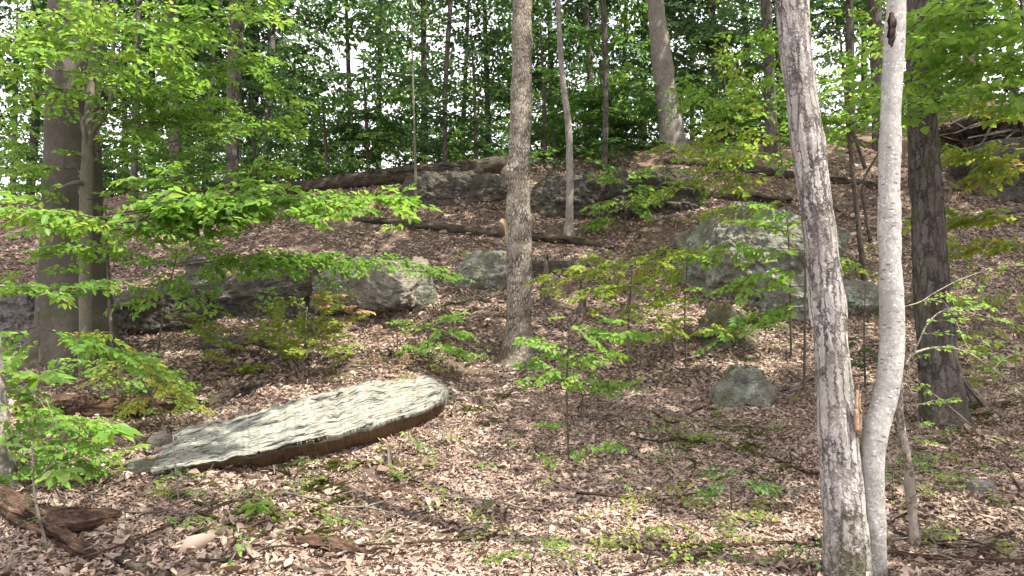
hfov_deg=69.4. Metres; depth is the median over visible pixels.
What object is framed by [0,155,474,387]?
beech sapling
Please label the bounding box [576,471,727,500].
fallen twig
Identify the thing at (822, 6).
forest tree
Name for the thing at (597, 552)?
fallen twig
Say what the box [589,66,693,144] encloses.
crest bush
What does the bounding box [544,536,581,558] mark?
ground seedling
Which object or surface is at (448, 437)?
ground seedling
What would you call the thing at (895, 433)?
fallen twig
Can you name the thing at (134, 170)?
forest tree
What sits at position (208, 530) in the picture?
fallen twig
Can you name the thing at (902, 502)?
ground seedling
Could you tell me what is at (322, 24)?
forest tree
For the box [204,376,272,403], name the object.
rotten log
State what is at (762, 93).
crest bush
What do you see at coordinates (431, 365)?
ground seedling
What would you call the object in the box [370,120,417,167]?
forest tree
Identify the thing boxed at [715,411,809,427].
fallen twig
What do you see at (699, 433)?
ground seedling
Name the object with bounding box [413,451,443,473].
ground seedling
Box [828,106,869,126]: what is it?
forest tree
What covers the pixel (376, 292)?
boulder
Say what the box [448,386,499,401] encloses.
fallen twig
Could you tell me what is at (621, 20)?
forest tree
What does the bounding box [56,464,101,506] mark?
fallen twig
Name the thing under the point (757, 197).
fallen log
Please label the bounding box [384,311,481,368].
beech sapling
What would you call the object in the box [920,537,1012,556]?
fallen twig
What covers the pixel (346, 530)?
fallen twig
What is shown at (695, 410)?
fallen twig
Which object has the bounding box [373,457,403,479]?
ground seedling
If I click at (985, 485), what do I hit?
stone
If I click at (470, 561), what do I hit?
ground seedling
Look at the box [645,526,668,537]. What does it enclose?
ground seedling
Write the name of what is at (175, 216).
beech sapling
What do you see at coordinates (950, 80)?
crest bush
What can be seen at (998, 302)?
ground seedling
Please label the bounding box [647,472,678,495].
fallen twig
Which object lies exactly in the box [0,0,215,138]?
forest tree
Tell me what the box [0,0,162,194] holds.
forest tree
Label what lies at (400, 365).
orange seedling
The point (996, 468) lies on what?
ground seedling
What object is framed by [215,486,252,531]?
fallen twig
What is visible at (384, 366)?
fallen twig
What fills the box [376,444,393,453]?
ground seedling
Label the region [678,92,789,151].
leafy bush
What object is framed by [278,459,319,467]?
ground seedling
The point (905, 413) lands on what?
fallen twig
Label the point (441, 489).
ground seedling
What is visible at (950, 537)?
ground seedling
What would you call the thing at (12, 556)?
fallen twig
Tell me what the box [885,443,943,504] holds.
leafy sprig
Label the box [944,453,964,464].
ground seedling
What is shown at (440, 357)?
ground seedling
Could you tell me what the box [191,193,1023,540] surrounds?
grass
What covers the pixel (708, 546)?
leafy sprig
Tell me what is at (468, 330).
fallen twig
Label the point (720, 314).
boulder
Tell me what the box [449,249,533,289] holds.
boulder
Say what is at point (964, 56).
crest tree
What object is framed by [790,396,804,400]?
ground seedling
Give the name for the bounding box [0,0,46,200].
forest tree
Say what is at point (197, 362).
fallen twig
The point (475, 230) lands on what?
fallen log
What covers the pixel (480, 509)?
ground seedling
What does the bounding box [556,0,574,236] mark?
bent grey tree
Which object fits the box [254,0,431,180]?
forest tree
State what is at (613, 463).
fallen twig
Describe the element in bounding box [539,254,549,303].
broken stump
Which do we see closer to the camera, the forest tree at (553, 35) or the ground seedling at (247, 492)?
the ground seedling at (247, 492)
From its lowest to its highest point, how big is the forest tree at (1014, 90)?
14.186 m
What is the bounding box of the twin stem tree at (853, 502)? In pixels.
[775,0,1023,575]
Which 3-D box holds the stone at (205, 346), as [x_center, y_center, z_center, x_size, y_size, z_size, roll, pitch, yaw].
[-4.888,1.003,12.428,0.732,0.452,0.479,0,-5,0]
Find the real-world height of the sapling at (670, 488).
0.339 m
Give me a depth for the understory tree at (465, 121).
22.72 m
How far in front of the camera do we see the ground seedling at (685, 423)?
8.32 m
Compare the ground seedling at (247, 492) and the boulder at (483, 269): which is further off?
the boulder at (483, 269)
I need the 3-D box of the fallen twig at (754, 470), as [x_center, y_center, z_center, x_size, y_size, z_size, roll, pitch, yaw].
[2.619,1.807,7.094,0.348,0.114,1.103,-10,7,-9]
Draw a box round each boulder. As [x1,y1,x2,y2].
[0,282,34,343]
[113,282,214,335]
[198,259,356,321]
[309,255,435,315]
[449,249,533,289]
[674,201,851,304]
[693,301,760,350]
[710,364,776,408]
[756,275,878,322]
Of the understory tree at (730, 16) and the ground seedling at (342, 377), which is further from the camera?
the understory tree at (730, 16)
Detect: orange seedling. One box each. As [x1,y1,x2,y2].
[366,353,414,374]
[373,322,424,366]
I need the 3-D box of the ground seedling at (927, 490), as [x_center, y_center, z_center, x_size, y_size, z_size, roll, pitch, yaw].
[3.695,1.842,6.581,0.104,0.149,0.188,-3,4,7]
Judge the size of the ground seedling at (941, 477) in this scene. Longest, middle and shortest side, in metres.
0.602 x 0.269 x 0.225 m
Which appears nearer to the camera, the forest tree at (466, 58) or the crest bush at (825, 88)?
the crest bush at (825, 88)
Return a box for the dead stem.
[895,374,920,545]
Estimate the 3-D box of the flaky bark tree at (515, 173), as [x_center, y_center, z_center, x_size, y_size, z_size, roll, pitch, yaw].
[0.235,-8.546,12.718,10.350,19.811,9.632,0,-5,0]
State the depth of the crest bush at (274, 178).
27.27 m
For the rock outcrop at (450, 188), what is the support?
on the ground at (662, 232)
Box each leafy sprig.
[482,536,600,573]
[589,520,697,568]
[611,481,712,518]
[652,535,760,570]
[757,536,821,572]
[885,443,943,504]
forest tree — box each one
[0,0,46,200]
[0,0,102,200]
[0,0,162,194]
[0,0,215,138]
[0,74,118,201]
[31,0,197,189]
[44,0,251,196]
[101,0,313,189]
[113,42,225,184]
[130,0,141,204]
[142,0,352,181]
[144,0,358,175]
[159,0,392,188]
[168,0,182,201]
[240,50,370,182]
[241,3,356,182]
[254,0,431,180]
[291,0,452,168]
[325,0,510,166]
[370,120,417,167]
[384,0,547,162]
[389,0,573,161]
[411,0,417,209]
[437,0,621,151]
[439,96,536,157]
[442,0,452,161]
[468,0,639,152]
[494,0,669,151]
[537,0,693,142]
[551,0,748,143]
[601,0,608,169]
[613,0,784,135]
[619,0,763,139]
[635,0,859,129]
[680,0,885,125]
[761,0,777,155]
[775,0,947,123]
[813,0,952,114]
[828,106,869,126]
[845,0,856,147]
[854,0,1023,110]
[867,0,883,151]
[882,0,1022,100]
[932,0,1023,97]
[971,0,1019,25]
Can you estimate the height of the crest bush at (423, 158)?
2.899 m
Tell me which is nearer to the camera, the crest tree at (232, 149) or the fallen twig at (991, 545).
the fallen twig at (991, 545)
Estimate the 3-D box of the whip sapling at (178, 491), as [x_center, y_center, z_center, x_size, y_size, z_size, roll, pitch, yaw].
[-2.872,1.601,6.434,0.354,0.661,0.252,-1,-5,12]
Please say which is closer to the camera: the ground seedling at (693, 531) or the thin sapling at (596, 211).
the ground seedling at (693, 531)
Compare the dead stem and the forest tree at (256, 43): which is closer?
the dead stem
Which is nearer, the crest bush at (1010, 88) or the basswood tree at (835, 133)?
the basswood tree at (835, 133)
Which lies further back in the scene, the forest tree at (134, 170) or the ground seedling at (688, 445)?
the forest tree at (134, 170)
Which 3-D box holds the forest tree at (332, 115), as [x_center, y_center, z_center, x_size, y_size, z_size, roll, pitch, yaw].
[-10.575,-6.262,38.805,6.892,14.386,7.312,4,-6,-38]
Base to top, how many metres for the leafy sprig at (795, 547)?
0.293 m
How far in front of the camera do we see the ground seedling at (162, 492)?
6.40 m
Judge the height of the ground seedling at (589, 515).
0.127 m
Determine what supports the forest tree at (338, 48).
on the ground at (662, 232)
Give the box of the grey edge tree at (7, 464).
[0,336,21,489]
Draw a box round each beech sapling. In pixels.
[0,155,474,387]
[0,178,441,395]
[0,279,182,443]
[57,329,213,432]
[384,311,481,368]
[512,314,664,463]
[523,249,708,385]
[608,47,791,357]
[614,240,742,366]
[667,201,868,391]
[901,98,1023,264]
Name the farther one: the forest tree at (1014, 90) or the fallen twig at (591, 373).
the forest tree at (1014, 90)
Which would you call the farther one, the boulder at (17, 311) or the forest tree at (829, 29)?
the forest tree at (829, 29)
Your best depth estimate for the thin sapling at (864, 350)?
10.12 m
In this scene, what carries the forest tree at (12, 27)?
on the ground at (662, 232)
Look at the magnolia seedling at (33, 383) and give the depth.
7.03 m
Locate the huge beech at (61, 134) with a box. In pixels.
[6,0,132,380]
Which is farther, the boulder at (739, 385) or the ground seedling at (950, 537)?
the boulder at (739, 385)
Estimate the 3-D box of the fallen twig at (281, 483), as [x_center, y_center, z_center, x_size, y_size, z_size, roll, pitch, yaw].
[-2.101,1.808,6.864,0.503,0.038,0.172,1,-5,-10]
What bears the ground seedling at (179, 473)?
on the ground at (662, 232)
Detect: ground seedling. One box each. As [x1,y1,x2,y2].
[139,408,155,417]
[146,407,178,418]
[146,487,190,499]
[149,479,168,499]
[152,466,174,486]
[164,515,181,526]
[165,469,203,475]
[183,515,218,528]
[194,393,215,403]
[214,534,254,574]
[228,487,258,507]
[236,488,272,502]
[239,498,292,520]
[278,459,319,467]
[280,479,309,498]
[288,474,326,488]
[309,500,337,525]
[319,533,332,552]
[322,514,361,528]
[326,375,354,378]
[342,461,359,474]
[352,356,383,364]
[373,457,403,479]
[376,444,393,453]
[386,470,413,477]
[399,431,436,454]
[409,498,447,512]
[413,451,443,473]
[421,482,462,503]
[423,352,461,359]
[428,364,443,376]
[438,430,460,447]
[453,507,519,533]
[457,531,497,540]
[464,507,485,523]
[464,542,479,559]
[465,460,498,469]
[468,551,493,563]
[509,434,522,449]
[530,452,560,468]
[538,473,554,493]
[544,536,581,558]
[574,509,601,521]
[586,537,647,552]
[615,469,637,490]
[629,424,670,437]
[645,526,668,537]
[648,448,673,460]
[650,415,678,420]
[658,307,677,315]
[659,419,688,440]
[671,442,704,451]
[673,441,686,460]
[676,521,701,543]
[681,433,699,440]
[688,427,707,439]
[692,432,734,445]
[698,429,720,440]
[709,401,727,416]
[712,511,742,527]
[713,517,751,541]
[734,509,778,527]
[753,500,769,515]
[760,498,776,505]
[768,418,790,432]
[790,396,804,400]
[892,497,919,509]
[898,451,922,460]
[916,481,937,493]
[919,452,948,470]
[919,519,960,546]
[920,486,932,498]
[925,517,948,538]
[928,423,956,439]
[934,473,975,484]
[937,474,964,499]
[942,470,967,480]
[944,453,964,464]
[961,462,1013,475]
[967,480,1020,509]
[987,300,1012,310]
[992,538,1018,555]
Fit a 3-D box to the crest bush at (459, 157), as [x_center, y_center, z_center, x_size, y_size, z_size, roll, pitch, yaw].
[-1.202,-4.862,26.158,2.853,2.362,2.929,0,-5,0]
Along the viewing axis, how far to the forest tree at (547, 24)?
32.89 m
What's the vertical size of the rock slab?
1.232 m
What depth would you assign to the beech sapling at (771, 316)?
10.27 m
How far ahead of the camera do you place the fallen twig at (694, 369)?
11.02 m
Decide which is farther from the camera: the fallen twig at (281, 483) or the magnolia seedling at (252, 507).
the fallen twig at (281, 483)
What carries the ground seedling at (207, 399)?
on the ground at (662, 232)
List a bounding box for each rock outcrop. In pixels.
[397,170,506,206]
[530,169,610,220]
[603,167,711,220]
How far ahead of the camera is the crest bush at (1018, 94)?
26.40 m
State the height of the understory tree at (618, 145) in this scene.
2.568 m
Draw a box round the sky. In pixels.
[0,0,1023,198]
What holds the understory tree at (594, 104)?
on the ground at (662, 232)
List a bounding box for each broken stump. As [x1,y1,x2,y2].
[383,444,391,467]
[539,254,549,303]
[578,282,585,314]
[964,381,990,408]
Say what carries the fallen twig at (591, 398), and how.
on the ground at (662, 232)
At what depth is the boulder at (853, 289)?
13.72 m
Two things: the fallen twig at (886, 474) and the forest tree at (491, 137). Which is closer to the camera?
the fallen twig at (886, 474)
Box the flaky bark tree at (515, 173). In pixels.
[495,0,545,370]
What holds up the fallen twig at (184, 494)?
on the ground at (662, 232)
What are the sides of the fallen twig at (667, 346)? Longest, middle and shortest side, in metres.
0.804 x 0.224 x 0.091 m
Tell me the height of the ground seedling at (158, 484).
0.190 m
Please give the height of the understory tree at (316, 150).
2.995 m
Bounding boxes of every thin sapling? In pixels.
[579,166,671,236]
[847,286,878,386]
[872,213,1023,387]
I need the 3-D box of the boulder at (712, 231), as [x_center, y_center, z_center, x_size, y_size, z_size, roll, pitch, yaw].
[5.004,-0.451,14.965,3.274,2.768,2.511,0,-5,0]
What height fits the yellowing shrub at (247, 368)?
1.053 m
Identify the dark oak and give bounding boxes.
[905,0,978,429]
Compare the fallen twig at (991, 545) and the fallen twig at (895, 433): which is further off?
the fallen twig at (895, 433)
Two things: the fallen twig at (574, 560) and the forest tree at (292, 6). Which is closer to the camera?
the fallen twig at (574, 560)
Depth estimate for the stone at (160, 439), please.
7.62 m
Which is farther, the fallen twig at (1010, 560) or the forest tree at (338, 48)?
the forest tree at (338, 48)
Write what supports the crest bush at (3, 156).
on the ground at (662, 232)
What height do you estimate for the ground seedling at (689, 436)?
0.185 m
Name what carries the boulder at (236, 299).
on the ground at (662, 232)
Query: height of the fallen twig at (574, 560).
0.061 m
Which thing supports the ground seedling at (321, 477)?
on the ground at (662, 232)
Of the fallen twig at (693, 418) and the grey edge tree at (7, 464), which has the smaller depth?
the grey edge tree at (7, 464)
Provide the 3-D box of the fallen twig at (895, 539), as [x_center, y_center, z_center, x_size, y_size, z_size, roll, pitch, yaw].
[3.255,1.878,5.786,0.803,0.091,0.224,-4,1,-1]
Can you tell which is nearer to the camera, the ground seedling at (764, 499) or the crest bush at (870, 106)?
the ground seedling at (764, 499)
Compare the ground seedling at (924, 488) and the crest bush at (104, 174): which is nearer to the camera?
the ground seedling at (924, 488)
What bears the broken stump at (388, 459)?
on the ground at (662, 232)
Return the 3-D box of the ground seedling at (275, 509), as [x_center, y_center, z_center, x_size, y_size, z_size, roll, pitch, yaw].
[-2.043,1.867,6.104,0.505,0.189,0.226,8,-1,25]
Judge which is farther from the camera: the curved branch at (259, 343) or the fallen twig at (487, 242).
the fallen twig at (487, 242)
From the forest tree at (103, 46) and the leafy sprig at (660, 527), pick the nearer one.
the leafy sprig at (660, 527)
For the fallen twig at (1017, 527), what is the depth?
5.58 m
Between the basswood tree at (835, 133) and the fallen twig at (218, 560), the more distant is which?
the basswood tree at (835, 133)
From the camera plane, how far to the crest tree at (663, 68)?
22.15 m
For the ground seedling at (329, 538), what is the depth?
5.51 m
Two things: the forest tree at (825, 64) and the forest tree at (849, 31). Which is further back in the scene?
the forest tree at (825, 64)
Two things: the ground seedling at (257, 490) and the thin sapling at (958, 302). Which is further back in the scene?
the thin sapling at (958, 302)
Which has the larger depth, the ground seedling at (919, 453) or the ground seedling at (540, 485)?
the ground seedling at (919, 453)
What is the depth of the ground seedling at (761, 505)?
6.35 m
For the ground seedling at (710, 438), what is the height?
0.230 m
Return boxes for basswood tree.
[659,0,907,280]
[817,0,1023,142]
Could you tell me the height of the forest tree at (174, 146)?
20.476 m
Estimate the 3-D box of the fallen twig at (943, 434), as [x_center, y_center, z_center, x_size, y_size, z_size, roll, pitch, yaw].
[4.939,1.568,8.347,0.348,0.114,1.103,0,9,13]
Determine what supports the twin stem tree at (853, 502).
on the ground at (662, 232)
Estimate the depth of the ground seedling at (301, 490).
6.47 m
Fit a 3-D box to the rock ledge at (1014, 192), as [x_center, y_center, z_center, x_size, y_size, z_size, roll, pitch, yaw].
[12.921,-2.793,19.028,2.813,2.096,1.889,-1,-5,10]
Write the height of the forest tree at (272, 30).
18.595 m
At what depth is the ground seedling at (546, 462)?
7.47 m
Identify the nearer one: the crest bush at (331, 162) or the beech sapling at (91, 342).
the beech sapling at (91, 342)
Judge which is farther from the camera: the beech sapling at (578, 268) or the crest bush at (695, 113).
the crest bush at (695, 113)
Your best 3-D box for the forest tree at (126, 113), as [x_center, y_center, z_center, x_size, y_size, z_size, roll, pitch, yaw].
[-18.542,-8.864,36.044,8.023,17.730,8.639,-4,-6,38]
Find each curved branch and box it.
[228,332,298,364]
[776,377,814,391]
[968,206,1023,222]
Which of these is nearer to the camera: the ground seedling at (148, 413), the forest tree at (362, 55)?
the ground seedling at (148, 413)
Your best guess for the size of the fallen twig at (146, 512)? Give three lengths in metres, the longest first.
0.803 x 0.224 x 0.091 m
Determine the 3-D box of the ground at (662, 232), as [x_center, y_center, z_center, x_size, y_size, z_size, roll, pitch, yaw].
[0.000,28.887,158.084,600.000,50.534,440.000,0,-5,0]
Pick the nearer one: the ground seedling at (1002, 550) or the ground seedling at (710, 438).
the ground seedling at (1002, 550)
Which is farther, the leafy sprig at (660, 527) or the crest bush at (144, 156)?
the crest bush at (144, 156)
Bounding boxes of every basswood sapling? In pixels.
[539,354,650,417]
[684,463,784,509]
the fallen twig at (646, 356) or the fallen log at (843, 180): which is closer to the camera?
the fallen twig at (646, 356)
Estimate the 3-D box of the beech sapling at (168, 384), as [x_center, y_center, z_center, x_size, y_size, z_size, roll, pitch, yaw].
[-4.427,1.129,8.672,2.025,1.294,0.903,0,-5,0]
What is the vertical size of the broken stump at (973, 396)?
0.444 m
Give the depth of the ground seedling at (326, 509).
6.05 m
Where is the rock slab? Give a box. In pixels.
[150,375,448,475]
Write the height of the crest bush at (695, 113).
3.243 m
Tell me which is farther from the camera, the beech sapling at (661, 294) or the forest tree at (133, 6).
the forest tree at (133, 6)
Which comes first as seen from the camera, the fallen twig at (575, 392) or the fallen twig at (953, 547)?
the fallen twig at (953, 547)
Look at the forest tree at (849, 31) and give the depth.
21.67 m
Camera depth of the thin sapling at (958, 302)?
10.43 m
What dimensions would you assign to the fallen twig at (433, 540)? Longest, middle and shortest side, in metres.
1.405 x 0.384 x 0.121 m
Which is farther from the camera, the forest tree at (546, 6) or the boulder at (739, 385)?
the forest tree at (546, 6)
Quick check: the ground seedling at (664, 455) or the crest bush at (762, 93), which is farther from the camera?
the crest bush at (762, 93)
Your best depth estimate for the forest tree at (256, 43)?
27.97 m
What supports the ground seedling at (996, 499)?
on the ground at (662, 232)
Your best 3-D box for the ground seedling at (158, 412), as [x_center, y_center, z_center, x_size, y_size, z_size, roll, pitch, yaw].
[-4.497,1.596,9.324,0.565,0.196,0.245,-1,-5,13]
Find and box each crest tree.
[224,0,244,194]
[647,0,687,152]
[962,6,977,116]
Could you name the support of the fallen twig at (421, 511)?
on the ground at (662, 232)
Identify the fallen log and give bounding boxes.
[276,156,508,195]
[352,215,613,250]
[664,158,795,179]
[706,193,792,203]
[829,175,877,189]
[833,186,953,210]
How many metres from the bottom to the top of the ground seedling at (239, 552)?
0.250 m
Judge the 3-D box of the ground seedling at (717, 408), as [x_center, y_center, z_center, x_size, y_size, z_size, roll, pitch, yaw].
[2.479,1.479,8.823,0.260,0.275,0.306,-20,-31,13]
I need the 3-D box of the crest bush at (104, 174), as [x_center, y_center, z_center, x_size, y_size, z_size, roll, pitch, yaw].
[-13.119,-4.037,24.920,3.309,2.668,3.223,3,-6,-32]
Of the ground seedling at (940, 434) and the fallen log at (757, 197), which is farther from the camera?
the fallen log at (757, 197)
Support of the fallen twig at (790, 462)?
on the ground at (662, 232)
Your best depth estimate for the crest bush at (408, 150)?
26.39 m
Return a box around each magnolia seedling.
[9,370,76,468]
[17,407,63,431]
[32,467,86,504]
[69,424,145,466]
[236,500,274,524]
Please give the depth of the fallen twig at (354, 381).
10.24 m
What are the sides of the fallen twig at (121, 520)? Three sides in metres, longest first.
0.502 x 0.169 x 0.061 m
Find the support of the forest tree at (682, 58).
on the ground at (662, 232)
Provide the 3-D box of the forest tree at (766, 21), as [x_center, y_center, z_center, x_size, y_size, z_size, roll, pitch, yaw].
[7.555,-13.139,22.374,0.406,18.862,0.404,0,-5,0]
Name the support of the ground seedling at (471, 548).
on the ground at (662, 232)
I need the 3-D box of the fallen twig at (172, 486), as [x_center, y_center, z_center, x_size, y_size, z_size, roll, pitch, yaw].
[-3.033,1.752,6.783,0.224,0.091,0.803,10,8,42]
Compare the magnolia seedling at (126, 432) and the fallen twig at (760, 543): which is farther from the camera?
the magnolia seedling at (126, 432)
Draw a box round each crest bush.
[0,129,43,201]
[23,142,123,197]
[99,124,169,197]
[103,135,218,194]
[160,139,253,188]
[206,142,303,184]
[264,144,347,180]
[312,142,388,177]
[349,112,438,167]
[387,118,480,165]
[436,117,509,161]
[496,89,580,154]
[530,66,634,151]
[561,70,658,150]
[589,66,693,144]
[674,70,761,139]
[693,81,781,139]
[729,54,838,133]
[780,38,905,129]
[856,82,906,124]
[904,50,988,109]
[941,53,1023,109]
[979,50,1023,99]
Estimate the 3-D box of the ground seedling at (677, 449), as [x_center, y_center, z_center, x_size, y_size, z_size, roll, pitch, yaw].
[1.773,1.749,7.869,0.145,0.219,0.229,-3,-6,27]
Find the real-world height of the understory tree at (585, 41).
5.012 m
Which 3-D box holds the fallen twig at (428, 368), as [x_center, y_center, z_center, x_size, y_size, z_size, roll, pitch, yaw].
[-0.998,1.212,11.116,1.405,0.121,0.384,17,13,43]
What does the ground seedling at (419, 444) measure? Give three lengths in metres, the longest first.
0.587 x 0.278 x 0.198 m
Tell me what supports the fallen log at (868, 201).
on the ground at (662, 232)
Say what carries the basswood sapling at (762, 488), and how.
on the ground at (662, 232)
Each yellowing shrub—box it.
[184,311,276,377]
[243,287,375,378]
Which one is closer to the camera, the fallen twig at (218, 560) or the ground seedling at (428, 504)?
the fallen twig at (218, 560)
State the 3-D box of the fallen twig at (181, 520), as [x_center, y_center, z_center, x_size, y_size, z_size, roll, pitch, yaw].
[-2.537,1.836,5.744,0.384,0.121,1.405,7,8,30]
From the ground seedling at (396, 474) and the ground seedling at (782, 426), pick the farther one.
the ground seedling at (782, 426)
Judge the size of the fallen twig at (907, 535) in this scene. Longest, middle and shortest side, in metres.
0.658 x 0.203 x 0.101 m
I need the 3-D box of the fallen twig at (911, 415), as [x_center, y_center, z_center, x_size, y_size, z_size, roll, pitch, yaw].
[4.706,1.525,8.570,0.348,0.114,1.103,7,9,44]
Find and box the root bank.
[939,104,1023,153]
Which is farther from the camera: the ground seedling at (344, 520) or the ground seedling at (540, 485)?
the ground seedling at (540, 485)
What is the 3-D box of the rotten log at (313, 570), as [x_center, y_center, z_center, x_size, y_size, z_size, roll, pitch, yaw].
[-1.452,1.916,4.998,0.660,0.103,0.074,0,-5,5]
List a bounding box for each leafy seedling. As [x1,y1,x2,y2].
[0,353,151,489]
[46,358,201,412]
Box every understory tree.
[158,39,327,190]
[253,61,418,180]
[259,89,412,176]
[323,0,512,159]
[499,20,658,161]
[502,110,664,175]
[549,61,662,172]
[671,0,813,142]
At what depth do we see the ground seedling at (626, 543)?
5.39 m
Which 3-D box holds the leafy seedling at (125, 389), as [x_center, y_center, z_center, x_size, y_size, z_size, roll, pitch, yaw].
[-5.093,1.264,9.567,2.428,0.729,1.436,0,-5,0]
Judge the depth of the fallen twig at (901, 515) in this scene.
6.02 m
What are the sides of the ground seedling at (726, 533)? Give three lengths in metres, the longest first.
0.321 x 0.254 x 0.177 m
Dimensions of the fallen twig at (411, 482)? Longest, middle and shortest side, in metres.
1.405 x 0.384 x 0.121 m
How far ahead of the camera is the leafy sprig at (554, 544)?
4.83 m
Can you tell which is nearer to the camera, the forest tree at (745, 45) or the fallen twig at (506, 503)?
the fallen twig at (506, 503)
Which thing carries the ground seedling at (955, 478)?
on the ground at (662, 232)
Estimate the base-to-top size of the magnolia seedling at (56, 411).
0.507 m
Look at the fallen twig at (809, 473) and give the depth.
7.33 m
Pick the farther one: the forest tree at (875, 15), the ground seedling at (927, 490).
the forest tree at (875, 15)
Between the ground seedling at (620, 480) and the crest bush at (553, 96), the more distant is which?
the crest bush at (553, 96)
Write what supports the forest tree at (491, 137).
on the ground at (662, 232)
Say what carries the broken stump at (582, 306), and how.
on the ground at (662, 232)
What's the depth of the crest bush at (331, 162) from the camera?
28.14 m
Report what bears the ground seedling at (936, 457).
on the ground at (662, 232)
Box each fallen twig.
[3,545,28,572]
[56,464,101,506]
[81,513,144,536]
[84,496,252,557]
[124,500,217,519]
[140,465,228,496]
[150,486,209,500]
[163,520,263,540]
[182,358,218,369]
[192,371,237,380]
[197,531,297,562]
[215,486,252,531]
[261,481,305,484]
[283,486,405,516]
[314,535,402,557]
[332,373,384,384]
[335,507,414,555]
[338,509,426,519]
[344,492,377,534]
[349,467,461,507]
[352,356,427,367]
[357,534,502,545]
[367,517,427,530]
[413,357,481,385]
[426,489,543,509]
[436,325,495,338]
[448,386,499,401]
[457,294,502,315]
[467,237,506,247]
[467,494,521,549]
[524,548,565,558]
[534,550,596,570]
[554,388,594,395]
[576,393,620,411]
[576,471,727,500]
[577,368,607,380]
[586,410,649,420]
[592,531,635,575]
[602,455,621,471]
[616,355,662,357]
[623,543,741,575]
[633,541,806,548]
[636,429,694,442]
[639,407,678,423]
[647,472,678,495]
[649,342,684,354]
[654,408,741,426]
[666,362,716,380]
[668,278,711,300]
[685,382,712,414]
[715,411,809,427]
[722,507,770,550]
[742,462,817,496]
[757,455,819,474]
[775,442,793,467]
[812,534,1023,564]
[885,469,1016,493]
[887,515,986,541]
[887,549,1023,562]
[888,512,919,524]
[889,425,945,437]
[890,408,924,430]
[893,529,990,546]
[904,412,1012,444]
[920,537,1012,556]
[922,528,1007,574]
[927,420,978,446]
[940,525,1019,551]
[965,531,1023,573]
[976,457,1021,511]
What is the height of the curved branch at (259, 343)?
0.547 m
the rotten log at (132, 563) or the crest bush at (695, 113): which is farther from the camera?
the crest bush at (695, 113)
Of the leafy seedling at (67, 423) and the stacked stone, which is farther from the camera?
the stacked stone
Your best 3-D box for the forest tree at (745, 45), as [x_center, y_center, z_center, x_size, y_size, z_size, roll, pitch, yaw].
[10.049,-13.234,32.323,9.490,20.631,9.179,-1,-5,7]
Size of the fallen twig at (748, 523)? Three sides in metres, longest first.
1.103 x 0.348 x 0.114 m
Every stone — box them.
[123,457,158,477]
[142,432,176,456]
[182,256,218,284]
[198,334,242,351]
[414,285,436,307]
[960,478,995,492]
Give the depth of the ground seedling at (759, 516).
6.07 m
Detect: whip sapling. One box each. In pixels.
[3,441,82,554]
[165,435,201,502]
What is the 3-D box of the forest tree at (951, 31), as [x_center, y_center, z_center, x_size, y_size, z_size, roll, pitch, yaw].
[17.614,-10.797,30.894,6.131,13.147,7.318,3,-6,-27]
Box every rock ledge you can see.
[532,260,588,273]
[946,136,1023,204]
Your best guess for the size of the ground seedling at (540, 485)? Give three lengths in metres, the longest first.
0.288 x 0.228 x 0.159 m
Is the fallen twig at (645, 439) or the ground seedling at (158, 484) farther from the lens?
the fallen twig at (645, 439)
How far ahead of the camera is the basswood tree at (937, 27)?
7.74 m
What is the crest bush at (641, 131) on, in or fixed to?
on the ground at (662, 232)
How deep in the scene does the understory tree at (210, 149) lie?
22.91 m
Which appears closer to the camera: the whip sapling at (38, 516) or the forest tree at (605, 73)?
the whip sapling at (38, 516)
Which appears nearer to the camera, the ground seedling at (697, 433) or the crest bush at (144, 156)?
the ground seedling at (697, 433)
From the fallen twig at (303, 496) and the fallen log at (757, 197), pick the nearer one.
the fallen twig at (303, 496)
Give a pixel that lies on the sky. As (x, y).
(354, 63)
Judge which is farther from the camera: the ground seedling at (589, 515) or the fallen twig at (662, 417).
the fallen twig at (662, 417)
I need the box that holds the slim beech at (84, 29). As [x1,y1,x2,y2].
[0,0,318,372]
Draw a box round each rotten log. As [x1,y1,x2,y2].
[0,484,122,562]
[14,392,205,419]
[95,550,171,575]
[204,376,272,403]
[220,529,272,544]
[250,562,341,575]
[286,533,384,560]
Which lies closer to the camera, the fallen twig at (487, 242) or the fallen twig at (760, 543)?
the fallen twig at (760, 543)
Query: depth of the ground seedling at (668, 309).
13.65 m
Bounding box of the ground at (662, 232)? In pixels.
[0,98,1023,575]
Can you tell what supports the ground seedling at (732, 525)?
on the ground at (662, 232)

